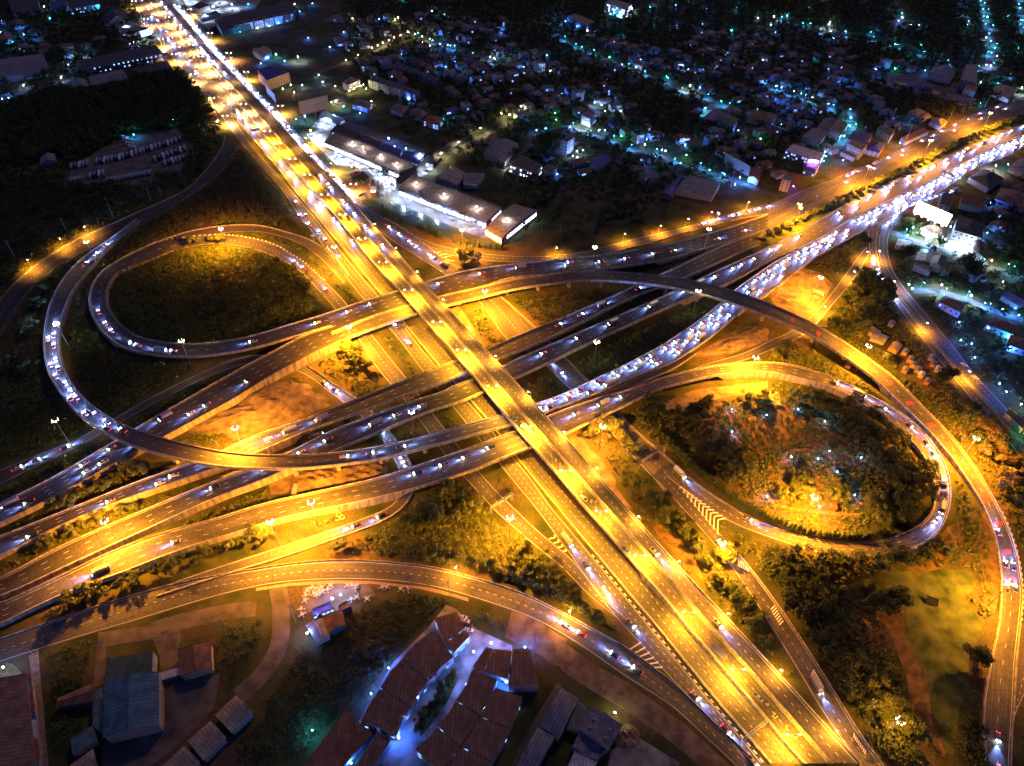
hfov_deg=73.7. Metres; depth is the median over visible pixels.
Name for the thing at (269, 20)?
shop house
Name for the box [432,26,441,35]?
corner house
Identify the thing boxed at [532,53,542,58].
gabled house
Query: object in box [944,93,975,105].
shed
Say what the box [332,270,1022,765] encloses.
flyover
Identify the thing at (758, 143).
hip roofed house
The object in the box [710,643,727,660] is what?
lorry
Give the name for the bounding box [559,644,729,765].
brown lot
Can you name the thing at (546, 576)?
round tree
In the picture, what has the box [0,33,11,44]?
house
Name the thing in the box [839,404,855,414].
spreading tree
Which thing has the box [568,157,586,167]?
gabled house
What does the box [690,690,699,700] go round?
saloon car
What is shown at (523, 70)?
gabled house
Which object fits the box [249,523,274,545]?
spreading tree
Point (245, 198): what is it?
dry scrub
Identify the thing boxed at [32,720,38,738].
awning
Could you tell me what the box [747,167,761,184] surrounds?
house
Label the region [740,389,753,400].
round tree
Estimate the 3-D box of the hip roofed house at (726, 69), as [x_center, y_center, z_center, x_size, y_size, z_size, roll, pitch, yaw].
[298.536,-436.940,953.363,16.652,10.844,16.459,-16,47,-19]
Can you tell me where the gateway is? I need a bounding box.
[298,116,308,125]
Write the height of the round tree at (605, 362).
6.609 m
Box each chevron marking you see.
[549,535,566,551]
[629,642,662,667]
[679,486,724,533]
[738,557,748,571]
[771,605,865,753]
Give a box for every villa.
[342,77,359,90]
[950,215,983,243]
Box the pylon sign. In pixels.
[162,49,167,59]
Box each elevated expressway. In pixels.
[149,0,829,763]
[156,0,860,763]
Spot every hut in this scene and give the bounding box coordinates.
[844,361,851,368]
[887,320,895,327]
[901,348,909,355]
[901,366,909,373]
[906,355,914,362]
[909,361,917,368]
[914,365,922,373]
[917,371,925,378]
[923,377,931,385]
[927,354,935,360]
[929,360,937,367]
[933,365,942,372]
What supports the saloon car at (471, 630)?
on the housing court at (401, 751)
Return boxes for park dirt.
[665,381,767,409]
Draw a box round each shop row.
[331,125,359,139]
[358,134,381,148]
[379,143,401,157]
[400,150,424,167]
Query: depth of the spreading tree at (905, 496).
419.87 m
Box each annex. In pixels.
[93,688,103,734]
[161,684,164,727]
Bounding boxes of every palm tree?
[427,599,437,610]
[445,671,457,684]
[857,331,864,342]
[882,351,890,363]
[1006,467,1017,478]
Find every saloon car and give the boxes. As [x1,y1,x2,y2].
[106,498,114,503]
[171,539,180,544]
[461,618,469,622]
[463,622,472,627]
[465,627,473,632]
[577,630,585,637]
[602,588,609,595]
[610,651,619,658]
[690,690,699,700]
[721,724,729,733]
[995,731,1000,741]
[1013,585,1017,592]
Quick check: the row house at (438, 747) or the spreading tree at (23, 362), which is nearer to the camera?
the row house at (438, 747)
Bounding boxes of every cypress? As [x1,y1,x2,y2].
[678,450,683,459]
[691,462,696,470]
[719,484,724,493]
[742,500,748,509]
[751,505,757,514]
[773,515,779,524]
[778,516,784,526]
[782,520,788,528]
[787,522,792,530]
[792,523,797,530]
[796,523,803,532]
[810,528,816,536]
[815,528,822,537]
[821,529,826,538]
[826,529,831,538]
[829,530,836,539]
[835,531,840,539]
[839,532,845,539]
[844,532,849,539]
[849,531,855,539]
[853,531,859,539]
[858,532,863,539]
[862,531,868,539]
[874,528,879,536]
[879,526,884,535]
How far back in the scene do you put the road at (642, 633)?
414.01 m
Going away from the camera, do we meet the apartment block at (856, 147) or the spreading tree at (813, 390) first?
the spreading tree at (813, 390)
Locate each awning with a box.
[28,680,33,691]
[29,692,35,709]
[31,711,36,718]
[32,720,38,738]
[34,739,40,758]
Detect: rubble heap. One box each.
[717,338,746,352]
[741,327,768,340]
[766,286,783,297]
[773,292,809,305]
[784,270,826,289]
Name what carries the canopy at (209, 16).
on the filling station yard at (236, 6)
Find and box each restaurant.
[305,618,329,644]
[319,111,344,126]
[322,610,345,635]
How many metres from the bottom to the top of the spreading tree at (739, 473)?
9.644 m
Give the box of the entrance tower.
[396,166,417,189]
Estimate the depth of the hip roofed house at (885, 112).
855.90 m
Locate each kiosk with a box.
[370,187,375,192]
[371,179,377,188]
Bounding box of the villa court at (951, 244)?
[944,233,983,253]
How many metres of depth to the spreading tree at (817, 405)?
473.92 m
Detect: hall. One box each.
[0,674,42,765]
[103,671,163,743]
[105,651,157,682]
[178,641,213,679]
[589,155,610,171]
[660,178,681,200]
[716,112,738,131]
[724,104,734,114]
[801,127,827,147]
[817,117,836,134]
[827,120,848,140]
[846,130,872,144]
[967,168,1003,192]
[994,188,1023,213]
[1007,158,1023,177]
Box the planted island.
[419,682,455,736]
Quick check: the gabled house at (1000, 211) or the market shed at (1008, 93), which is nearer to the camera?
the gabled house at (1000, 211)
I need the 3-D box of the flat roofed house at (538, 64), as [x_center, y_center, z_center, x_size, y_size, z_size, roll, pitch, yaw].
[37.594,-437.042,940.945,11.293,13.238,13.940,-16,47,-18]
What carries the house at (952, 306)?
on the ground at (308, 36)
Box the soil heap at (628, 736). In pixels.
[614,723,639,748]
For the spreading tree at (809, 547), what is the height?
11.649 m
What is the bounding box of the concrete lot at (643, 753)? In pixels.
[609,739,679,765]
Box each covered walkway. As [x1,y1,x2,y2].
[159,667,181,682]
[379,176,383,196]
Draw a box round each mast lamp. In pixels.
[52,418,71,446]
[53,322,70,349]
[101,518,121,546]
[267,519,279,546]
[308,499,318,527]
[507,514,512,542]
[711,539,724,566]
[801,494,817,521]
[887,716,904,733]
[959,436,979,460]
[988,579,1015,605]
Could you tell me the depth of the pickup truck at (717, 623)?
359.29 m
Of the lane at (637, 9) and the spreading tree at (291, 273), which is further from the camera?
the lane at (637, 9)
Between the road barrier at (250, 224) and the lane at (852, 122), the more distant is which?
the lane at (852, 122)
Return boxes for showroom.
[783,144,824,165]
[802,162,819,176]
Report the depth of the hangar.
946.75 m
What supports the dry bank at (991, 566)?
on the ground at (308, 36)
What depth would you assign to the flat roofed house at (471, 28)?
1041.19 m
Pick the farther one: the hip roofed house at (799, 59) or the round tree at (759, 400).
the hip roofed house at (799, 59)
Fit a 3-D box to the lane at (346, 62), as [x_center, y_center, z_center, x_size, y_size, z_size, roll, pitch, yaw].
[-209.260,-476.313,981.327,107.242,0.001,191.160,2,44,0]
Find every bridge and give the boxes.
[0,361,951,626]
[43,216,874,475]
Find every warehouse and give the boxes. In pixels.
[0,54,49,83]
[8,0,41,17]
[49,0,68,11]
[72,77,89,88]
[79,45,163,75]
[89,69,128,89]
[102,8,129,24]
[117,21,144,36]
[137,60,172,72]
[214,1,299,36]
[517,727,554,765]
[540,688,578,741]
[567,701,588,733]
[568,751,597,765]
[571,731,605,761]
[580,707,621,753]
[675,175,720,201]
[746,110,777,127]
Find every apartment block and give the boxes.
[66,0,101,14]
[257,66,290,89]
[509,156,541,180]
[541,164,556,182]
[560,135,574,155]
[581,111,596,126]
[604,0,631,19]
[779,174,792,191]
[846,139,867,159]
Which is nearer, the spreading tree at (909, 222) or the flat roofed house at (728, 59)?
the spreading tree at (909, 222)
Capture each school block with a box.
[927,64,955,83]
[957,64,977,90]
[961,84,977,97]
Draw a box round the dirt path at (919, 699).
[882,619,945,759]
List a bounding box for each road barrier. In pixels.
[0,137,224,299]
[0,559,748,754]
[156,355,413,596]
[157,224,348,274]
[599,213,767,254]
[739,554,883,765]
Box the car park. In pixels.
[384,189,487,237]
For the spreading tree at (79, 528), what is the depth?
388.46 m
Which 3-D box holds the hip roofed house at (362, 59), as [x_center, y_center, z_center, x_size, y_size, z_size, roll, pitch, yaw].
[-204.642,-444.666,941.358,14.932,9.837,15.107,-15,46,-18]
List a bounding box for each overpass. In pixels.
[0,203,854,599]
[0,231,760,559]
[325,214,767,332]
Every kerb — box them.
[166,234,325,280]
[384,217,689,476]
[590,553,764,763]
[678,466,897,542]
[876,223,1023,448]
[1002,511,1023,620]
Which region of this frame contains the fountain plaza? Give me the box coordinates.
[330,96,346,106]
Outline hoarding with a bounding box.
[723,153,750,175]
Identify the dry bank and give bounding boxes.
[905,522,963,572]
[978,513,997,571]
[981,572,999,612]
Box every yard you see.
[65,128,189,184]
[93,625,219,765]
[184,0,260,29]
[302,584,375,614]
[418,155,432,176]
[700,103,724,117]
[887,74,960,97]
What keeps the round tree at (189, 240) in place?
on the ground at (308, 36)
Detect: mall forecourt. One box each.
[306,129,395,190]
[312,118,345,130]
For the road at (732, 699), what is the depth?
405.87 m
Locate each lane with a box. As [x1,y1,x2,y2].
[0,73,82,96]
[151,601,256,629]
[233,586,289,701]
[315,32,411,73]
[340,121,427,156]
[409,34,499,65]
[417,120,512,172]
[511,683,560,765]
[517,128,547,155]
[555,38,750,113]
[560,125,759,190]
[586,104,599,117]
[634,0,663,10]
[769,88,834,112]
[776,20,1018,80]
[835,108,858,149]
[890,230,1023,280]
[892,0,904,30]
[911,288,1022,321]
[978,0,995,71]
[1016,0,1023,37]
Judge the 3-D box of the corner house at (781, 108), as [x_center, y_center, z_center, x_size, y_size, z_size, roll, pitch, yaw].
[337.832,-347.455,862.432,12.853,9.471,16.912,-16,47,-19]
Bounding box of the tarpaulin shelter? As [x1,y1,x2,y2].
[312,601,333,619]
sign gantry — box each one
[349,192,366,200]
[490,493,512,512]
[637,446,665,467]
[741,719,767,743]
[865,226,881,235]
[940,169,956,182]
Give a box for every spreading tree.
[0,352,20,365]
[12,357,41,370]
[17,314,39,327]
[29,292,46,302]
[37,531,57,547]
[57,584,84,610]
[58,491,83,508]
[66,519,86,535]
[69,579,101,595]
[89,508,106,524]
[116,459,134,474]
[123,568,146,586]
[130,459,147,475]
[154,559,174,575]
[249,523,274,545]
[279,263,295,271]
[288,266,296,276]
[293,271,309,283]
[299,277,309,284]
[301,277,312,288]
[338,340,357,351]
[341,639,384,680]
[343,358,356,367]
[345,348,362,355]
[349,350,359,358]
[350,169,359,177]
[351,174,365,182]
[359,170,372,184]
[421,539,442,560]
[424,502,445,522]
[447,547,467,563]
[456,245,482,263]
[461,492,483,512]
[531,122,560,150]
[531,545,551,569]
[546,568,566,588]
[558,588,581,608]
[581,420,601,436]
[596,412,623,431]
[606,427,633,442]
[613,115,649,132]
[618,435,644,456]
[635,402,654,422]
[640,400,668,416]
[644,391,663,414]
[644,488,669,504]
[650,504,675,524]
[662,521,691,540]
[687,432,709,451]
[690,531,706,553]
[697,406,721,418]
[702,393,722,411]
[706,437,733,469]
[714,538,739,565]
[732,465,748,480]
[736,460,756,472]
[756,544,802,573]
[776,485,795,499]
[778,562,796,583]
[780,338,792,351]
[783,592,831,616]
[785,385,810,403]
[788,476,806,488]
[790,543,819,564]
[791,483,811,499]
[792,555,820,573]
[796,383,824,402]
[796,574,829,590]
[797,466,809,481]
[802,478,822,499]
[803,582,838,606]
[804,543,837,570]
[809,393,825,412]
[821,574,848,591]
[822,389,839,407]
[823,403,839,417]
[825,546,863,569]
[826,436,849,453]
[826,486,851,502]
[839,326,855,339]
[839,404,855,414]
[839,424,860,442]
[841,319,853,328]
[841,481,852,494]
[842,394,863,408]
[846,285,864,295]
[846,686,895,711]
[848,407,868,424]
[850,310,872,325]
[851,650,885,679]
[852,266,872,282]
[855,405,887,423]
[857,231,872,244]
[858,295,883,309]
[861,266,884,277]
[862,419,885,439]
[862,490,888,509]
[862,582,881,616]
[865,673,901,712]
[866,579,907,613]
[867,437,893,455]
[867,691,907,731]
[868,271,883,288]
[868,449,891,467]
[871,288,899,301]
[872,276,895,288]
[873,279,892,297]
[875,455,898,475]
[880,442,908,461]
[881,432,909,450]
[882,538,916,564]
[883,584,913,606]
[884,422,912,439]
[886,463,911,479]
[891,493,918,521]
[891,710,928,737]
[893,455,921,476]
[895,487,922,503]
[897,244,920,260]
[899,218,920,227]
[911,462,947,489]
[914,474,948,502]
[916,457,940,472]
[927,534,953,558]
[943,252,986,273]
[956,721,995,765]
[958,408,997,424]
[960,430,989,444]
[962,642,995,667]
[976,415,1009,441]
[993,441,1023,464]
[994,429,1015,456]
[995,465,1023,488]
[1014,461,1023,484]
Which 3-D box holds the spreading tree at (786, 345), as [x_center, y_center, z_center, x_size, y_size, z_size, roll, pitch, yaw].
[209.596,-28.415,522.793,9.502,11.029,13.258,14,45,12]
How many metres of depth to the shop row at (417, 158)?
733.94 m
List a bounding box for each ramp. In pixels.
[0,326,349,527]
[88,241,331,358]
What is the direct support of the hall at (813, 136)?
on the ground at (308, 36)
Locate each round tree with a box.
[19,327,32,336]
[33,538,44,551]
[35,282,47,291]
[45,497,60,509]
[61,524,73,537]
[83,483,95,492]
[85,519,97,528]
[98,585,112,596]
[99,478,112,490]
[105,471,118,479]
[112,576,128,592]
[113,504,124,514]
[125,502,137,509]
[146,564,165,574]
[167,552,185,565]
[185,235,191,243]
[189,555,201,564]
[191,236,199,242]
[196,544,214,556]
[214,233,225,240]
[217,277,224,288]
[217,539,232,550]
[230,536,241,546]
[241,529,253,544]
[262,524,275,536]
[268,256,281,263]
[274,262,282,268]
[328,539,339,551]
[338,536,348,548]
[352,344,359,351]
[357,355,364,363]
[362,360,373,368]
[400,506,413,523]
[405,540,418,552]
[412,507,427,520]
[412,718,424,733]
[417,709,427,727]
[418,497,437,508]
[421,700,437,709]
[425,704,438,718]
[429,487,447,497]
[433,692,447,704]
[436,681,444,694]
[438,677,456,689]
[439,500,457,511]
[440,478,459,491]
[443,545,450,553]
[451,504,467,516]
[456,485,473,498]
[468,548,478,560]
[477,558,489,567]
[489,551,497,561]
[493,562,506,572]
[505,556,516,575]
[508,544,527,560]
[514,534,526,548]
[516,566,525,580]
[518,554,540,568]
[523,565,542,577]
[536,575,545,588]
[540,568,550,579]
[555,588,565,597]
[565,581,577,593]
[574,221,582,225]
[576,600,587,613]
[588,609,604,621]
[589,189,597,193]
[595,367,599,375]
[600,365,608,373]
[602,359,608,365]
[645,499,661,512]
[657,490,672,501]
[659,399,668,412]
[663,500,677,512]
[668,404,688,415]
[672,507,684,520]
[679,518,696,529]
[686,401,699,412]
[693,553,714,565]
[699,398,710,408]
[713,564,728,583]
[719,430,730,444]
[722,452,736,464]
[722,468,735,480]
[722,576,745,591]
[729,588,750,610]
[736,444,749,455]
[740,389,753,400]
[744,594,767,618]
[745,611,763,628]
[751,395,768,404]
[756,633,780,651]
[757,388,774,397]
[763,397,772,405]
[765,228,772,237]
[771,347,782,359]
[775,347,783,353]
[775,577,796,599]
[780,221,787,230]
[787,221,793,226]
[792,216,800,224]
[799,214,807,219]
[810,557,832,576]
[819,202,826,212]
[822,555,843,574]
[825,202,833,208]
[827,315,841,325]
[828,321,838,332]
[829,481,845,490]
[830,419,841,431]
[830,472,841,481]
[834,196,842,203]
[835,672,860,688]
[837,652,859,667]
[838,409,856,422]
[841,292,854,305]
[842,193,851,200]
[842,490,851,502]
[849,294,860,302]
[851,551,869,565]
[852,277,865,285]
[852,321,867,335]
[853,302,860,310]
[855,189,862,194]
[860,308,871,318]
[865,182,873,187]
[865,289,874,299]
[866,728,904,748]
[870,551,890,571]
[872,178,880,185]
[874,509,893,525]
[883,468,900,486]
[886,282,897,299]
[893,170,902,176]
[896,691,910,710]
[896,739,922,764]
[912,160,922,167]
[913,545,935,562]
[927,152,933,159]
[932,366,952,382]
[936,235,947,246]
[943,365,962,376]
[945,144,953,149]
[949,140,957,148]
[958,399,982,412]
[971,131,980,136]
[978,443,996,456]
[1003,119,1012,124]
[1012,485,1023,501]
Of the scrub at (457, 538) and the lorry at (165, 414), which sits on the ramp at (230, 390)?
the lorry at (165, 414)
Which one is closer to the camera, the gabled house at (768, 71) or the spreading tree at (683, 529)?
the spreading tree at (683, 529)
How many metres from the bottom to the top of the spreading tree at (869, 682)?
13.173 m
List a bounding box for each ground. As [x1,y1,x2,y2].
[0,0,1023,765]
[223,381,330,440]
[268,459,389,493]
[693,328,767,356]
[771,268,832,318]
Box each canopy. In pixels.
[162,746,200,765]
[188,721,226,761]
[192,1,209,12]
[197,11,220,20]
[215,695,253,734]
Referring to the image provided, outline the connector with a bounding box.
[588,353,695,400]
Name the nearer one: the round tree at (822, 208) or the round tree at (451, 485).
the round tree at (451, 485)
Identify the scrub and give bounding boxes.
[0,141,1023,764]
[0,216,250,493]
[45,617,261,745]
[109,244,328,341]
[151,150,849,274]
[235,593,457,765]
[373,485,616,629]
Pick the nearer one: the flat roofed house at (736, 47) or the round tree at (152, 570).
the round tree at (152, 570)
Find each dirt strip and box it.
[448,305,484,346]
[566,430,633,510]
[591,450,614,484]
[650,525,702,580]
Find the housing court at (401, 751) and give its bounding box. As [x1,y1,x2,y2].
[358,605,511,765]
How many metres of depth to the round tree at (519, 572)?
375.35 m
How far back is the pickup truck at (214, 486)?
410.75 m
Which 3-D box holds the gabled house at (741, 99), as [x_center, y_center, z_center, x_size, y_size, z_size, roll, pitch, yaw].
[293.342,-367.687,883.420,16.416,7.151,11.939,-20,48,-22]
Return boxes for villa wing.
[970,240,984,259]
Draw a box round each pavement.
[256,580,468,601]
[505,610,567,665]
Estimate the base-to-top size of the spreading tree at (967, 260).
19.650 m
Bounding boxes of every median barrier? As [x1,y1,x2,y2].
[216,95,770,763]
[841,134,1023,225]
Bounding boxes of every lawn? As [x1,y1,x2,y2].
[391,202,452,237]
[736,414,767,447]
[760,117,1023,241]
[768,403,805,452]
[768,468,826,505]
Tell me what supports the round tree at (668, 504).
on the ground at (308, 36)
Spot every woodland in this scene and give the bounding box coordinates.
[0,0,1023,402]
[0,65,216,161]
[0,112,220,288]
[757,536,989,765]
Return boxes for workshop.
[484,138,517,165]
[912,261,931,275]
[913,248,938,264]
[939,258,951,275]
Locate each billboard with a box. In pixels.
[140,28,151,41]
[265,85,275,104]
[298,95,329,127]
[913,201,952,225]
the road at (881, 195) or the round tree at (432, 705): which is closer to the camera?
the round tree at (432, 705)
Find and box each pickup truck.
[11,465,21,471]
[24,498,34,504]
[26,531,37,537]
[80,460,89,466]
[82,467,92,473]
[98,459,107,464]
[155,480,165,485]
[168,472,178,477]
[210,484,219,489]
[352,522,361,527]
[376,512,385,518]
[560,620,570,628]
[579,494,587,501]
[582,561,589,569]
[622,546,630,554]
[626,618,635,627]
[632,666,642,674]
[650,547,658,555]
[713,618,722,628]
[742,516,751,521]
[747,754,757,765]
[753,691,763,702]
[1011,562,1015,570]
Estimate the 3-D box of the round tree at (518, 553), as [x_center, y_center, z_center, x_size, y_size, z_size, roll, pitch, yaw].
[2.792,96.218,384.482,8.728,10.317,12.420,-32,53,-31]
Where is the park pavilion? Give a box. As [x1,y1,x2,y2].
[828,502,837,511]
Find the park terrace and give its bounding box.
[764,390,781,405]
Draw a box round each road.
[0,137,237,332]
[0,356,412,594]
[0,561,752,765]
[132,0,211,76]
[158,225,347,282]
[168,0,356,197]
[174,235,624,617]
[192,77,762,763]
[202,77,801,763]
[355,202,675,491]
[401,204,767,261]
[655,477,881,765]
[666,471,901,556]
[692,247,871,368]
[755,95,1023,235]
[847,124,1023,216]
[858,135,1023,224]
[868,225,1023,454]
[875,190,961,224]
[878,224,1023,443]
[1010,623,1023,736]
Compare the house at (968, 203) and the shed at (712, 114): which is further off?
the shed at (712, 114)
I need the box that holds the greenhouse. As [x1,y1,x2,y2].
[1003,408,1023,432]
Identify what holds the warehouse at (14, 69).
on the ground at (308, 36)
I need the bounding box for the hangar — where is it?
[254,46,271,61]
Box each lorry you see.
[0,495,18,507]
[85,405,95,414]
[91,562,110,574]
[121,337,131,344]
[153,345,165,351]
[158,409,172,420]
[282,424,296,433]
[291,482,298,494]
[308,431,322,438]
[315,412,328,421]
[339,213,346,219]
[369,416,382,425]
[441,260,449,267]
[515,263,525,268]
[521,423,532,434]
[561,531,572,546]
[597,301,606,307]
[597,397,609,405]
[604,377,615,385]
[608,317,618,324]
[635,360,646,368]
[648,300,658,306]
[673,465,685,478]
[685,333,694,341]
[696,332,705,340]
[698,324,706,332]
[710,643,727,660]
[747,285,755,292]
[783,261,790,268]
[809,673,823,693]
[812,289,823,295]
[820,240,827,245]
[853,387,866,397]
[939,500,946,513]
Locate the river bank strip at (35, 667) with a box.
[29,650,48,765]
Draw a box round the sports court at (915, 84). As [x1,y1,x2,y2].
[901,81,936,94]
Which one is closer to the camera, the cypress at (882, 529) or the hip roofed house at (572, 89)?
the cypress at (882, 529)
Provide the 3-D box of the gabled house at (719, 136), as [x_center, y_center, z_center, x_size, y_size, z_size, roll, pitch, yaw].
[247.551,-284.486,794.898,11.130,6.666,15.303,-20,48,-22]
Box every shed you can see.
[40,152,56,167]
[56,684,93,710]
[70,726,99,756]
[71,749,97,765]
[304,711,373,765]
[338,601,351,613]
[427,155,440,167]
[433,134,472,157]
[689,107,702,116]
[701,109,723,123]
[840,149,856,161]
[868,326,880,336]
[869,331,888,344]
[887,341,902,353]
[895,237,911,249]
[900,127,928,145]
[926,595,938,606]
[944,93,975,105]
[991,84,1016,102]
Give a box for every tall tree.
[523,222,530,230]
[535,214,542,224]
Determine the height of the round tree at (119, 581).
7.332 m
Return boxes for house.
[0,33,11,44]
[11,19,24,29]
[17,43,33,52]
[38,49,48,54]
[39,43,51,49]
[61,43,73,52]
[63,50,72,58]
[80,43,89,50]
[94,36,105,44]
[234,21,244,26]
[244,19,254,29]
[254,17,264,28]
[264,14,275,26]
[274,12,285,23]
[285,10,295,21]
[332,14,343,22]
[333,36,343,40]
[335,39,346,46]
[344,41,352,50]
[352,100,371,112]
[353,37,364,44]
[354,18,362,23]
[357,57,367,63]
[357,731,392,765]
[358,42,369,48]
[359,25,372,32]
[360,62,370,70]
[361,689,411,739]
[367,15,374,22]
[368,66,377,77]
[368,76,377,88]
[371,56,379,64]
[373,78,383,90]
[378,28,391,36]
[379,56,391,69]
[379,80,388,91]
[380,659,429,710]
[383,13,395,20]
[384,81,394,93]
[387,71,403,80]
[389,54,399,62]
[390,24,400,29]
[390,83,399,95]
[390,104,408,117]
[393,62,400,71]
[394,85,404,97]
[397,76,408,85]
[398,64,405,72]
[400,46,409,54]
[400,86,408,96]
[402,66,410,75]
[402,632,453,685]
[405,88,414,100]
[407,21,415,28]
[407,67,415,77]
[409,108,427,122]
[410,58,423,65]
[411,90,420,101]
[412,69,419,79]
[415,11,424,22]
[415,44,428,52]
[415,727,458,765]
[417,71,424,81]
[417,102,430,110]
[418,62,430,67]
[419,18,428,26]
[422,73,429,83]
[423,114,443,129]
[424,66,437,74]
[426,23,437,30]
[426,53,439,62]
[427,75,434,83]
[431,61,443,66]
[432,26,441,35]
[432,77,439,86]
[434,611,464,647]
[437,165,465,189]
[438,701,478,748]
[440,49,449,55]
[441,21,453,27]
[443,69,456,78]
[443,85,454,92]
[443,106,457,114]
[444,53,455,60]
[446,630,469,657]
[448,90,461,98]
[448,747,490,765]
[453,20,463,27]
[453,73,464,85]
[453,114,465,121]
[455,61,467,70]
[456,669,496,716]
[461,23,467,31]
[461,69,472,75]
[461,101,470,112]
[461,717,509,765]
[462,35,471,42]
[463,55,477,63]
[463,173,484,188]
[465,24,475,35]
[468,88,478,95]
[469,18,478,23]
[470,75,482,82]
[471,61,483,68]
[471,110,482,120]
[472,94,482,102]
[473,647,492,673]
[474,22,484,29]
[476,80,486,86]
[477,64,489,73]
[477,98,492,109]
[480,86,493,93]
[480,688,521,732]
[484,42,492,48]
[484,73,492,79]
[484,649,511,684]
[485,28,493,37]
[486,134,497,143]
[488,93,499,100]
[489,34,501,41]
[491,45,504,52]
[492,72,503,85]
[494,52,504,57]
[500,19,509,25]
[504,103,516,114]
[506,42,518,51]
[506,69,518,82]
[507,88,520,96]
[508,61,521,68]
[509,649,537,692]
[513,110,528,120]
[518,51,529,61]
[518,67,530,74]
[522,83,534,94]
[522,102,534,109]
[525,71,534,79]
[529,48,537,54]
[529,90,544,100]
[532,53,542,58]
[532,109,543,114]
[533,59,544,72]
[540,84,553,91]
[540,97,555,106]
[540,150,552,161]
[544,103,560,112]
[547,91,559,98]
[549,61,560,69]
[557,97,570,105]
[558,65,567,75]
[564,86,576,94]
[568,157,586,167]
[570,78,581,87]
[572,89,583,100]
[573,106,590,117]
[574,137,579,145]
[577,167,592,176]
[578,56,592,65]
[579,84,592,92]
[588,91,600,97]
[597,37,606,44]
[597,97,611,105]
[598,81,608,89]
[599,59,614,67]
[600,22,610,27]
[601,73,612,80]
[603,85,618,95]
[605,41,618,48]
[608,37,619,42]
[608,102,622,111]
[608,120,620,129]
[609,64,623,73]
[614,93,624,102]
[616,156,628,165]
[618,41,627,46]
[619,126,631,136]
[625,78,636,84]
[625,102,636,109]
[627,43,639,51]
[628,165,646,175]
[629,55,640,63]
[630,130,644,143]
[633,48,647,56]
[635,153,650,163]
[636,62,646,69]
[637,123,651,131]
[638,171,659,184]
[646,130,664,140]
[648,46,660,54]
[650,57,664,66]
[668,48,681,56]
[673,164,687,177]
[674,61,684,68]
[674,134,690,143]
[676,54,691,61]
[684,40,698,48]
[684,139,700,150]
[692,34,703,41]
[695,29,705,35]
[696,48,706,53]
[698,65,710,72]
[700,84,715,94]
[703,134,717,146]
[704,30,715,40]
[704,49,715,57]
[707,70,721,78]
[707,126,725,134]
[710,38,720,44]
[710,62,720,69]
[714,56,724,63]
[715,145,736,157]
[716,30,728,38]
[717,134,731,143]
[718,65,732,75]
[725,52,739,60]
[725,56,737,67]
[728,43,740,53]
[729,152,741,160]
[730,82,743,89]
[731,95,746,103]
[732,130,746,139]
[733,139,747,151]
[734,65,749,74]
[736,33,749,41]
[737,86,753,94]
[744,43,755,51]
[745,39,756,44]
[745,71,758,78]
[746,63,760,70]
[746,151,759,158]
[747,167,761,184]
[750,139,763,149]
[752,127,769,137]
[753,76,766,83]
[755,160,772,169]
[758,96,774,106]
[759,69,771,76]
[760,62,770,68]
[761,53,773,61]
[761,91,773,96]
[761,149,776,157]
[767,41,774,47]
[767,127,778,134]
[769,73,783,82]
[770,169,787,178]
[773,67,783,74]
[773,104,786,113]
[775,44,789,52]
[775,52,787,59]
[775,95,789,104]
[779,79,791,87]
[781,120,799,131]
[782,63,796,70]
[782,71,796,79]
[786,51,797,56]
[786,112,800,120]
[788,103,803,111]
[794,69,807,76]
[795,76,809,85]
[796,62,807,68]
[797,54,808,61]
[798,119,813,128]
[799,109,812,118]
[808,68,820,73]
[809,52,820,59]
[811,105,826,114]
[817,89,830,97]
[818,79,833,88]
[820,72,832,79]
[821,63,837,71]
[822,51,835,58]
[822,142,839,154]
[829,86,842,93]
[830,56,843,62]
[830,74,842,85]
[831,95,844,102]
[833,70,844,77]
[834,47,846,55]
[834,62,850,70]
[842,67,855,76]
[844,92,856,100]
[845,54,857,60]
[854,81,867,88]
[856,88,870,96]
[864,141,884,157]
[866,94,883,102]
[868,63,880,69]
[868,69,881,78]
[872,99,884,110]
[875,125,894,143]
[879,58,892,69]
[879,108,894,118]
[884,119,900,129]
[893,58,906,67]
[905,65,918,72]
[907,108,924,119]
[918,112,930,123]
[920,224,944,238]
[929,117,947,129]
[929,254,946,272]
[936,295,966,317]
[937,192,954,211]
[958,194,986,212]
[964,267,988,282]
[984,317,1020,338]
[986,207,1007,218]
[988,220,1007,231]
[993,239,1011,251]
[999,291,1023,308]
[1006,335,1023,355]
[1011,183,1023,192]
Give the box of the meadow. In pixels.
[845,569,981,754]
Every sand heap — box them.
[188,404,284,434]
[238,382,313,409]
[283,393,326,416]
[292,469,336,489]
[334,462,387,485]
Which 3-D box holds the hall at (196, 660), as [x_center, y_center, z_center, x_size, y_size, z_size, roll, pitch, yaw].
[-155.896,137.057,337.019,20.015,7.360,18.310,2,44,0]
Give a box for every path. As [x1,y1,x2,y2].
[691,410,737,423]
[708,425,747,454]
[728,412,768,456]
[767,458,790,468]
[768,500,859,516]
[779,448,816,456]
[791,407,832,435]
[825,451,862,504]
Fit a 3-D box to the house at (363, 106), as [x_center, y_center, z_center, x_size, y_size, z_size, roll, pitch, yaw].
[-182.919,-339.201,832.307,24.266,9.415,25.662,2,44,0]
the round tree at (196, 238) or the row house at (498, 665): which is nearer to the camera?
the row house at (498, 665)
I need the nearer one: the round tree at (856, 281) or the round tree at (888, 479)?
the round tree at (888, 479)
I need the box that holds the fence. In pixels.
[168,15,832,762]
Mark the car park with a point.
(393, 195)
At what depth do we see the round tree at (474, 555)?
382.22 m
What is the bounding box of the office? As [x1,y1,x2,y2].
[567,13,595,31]

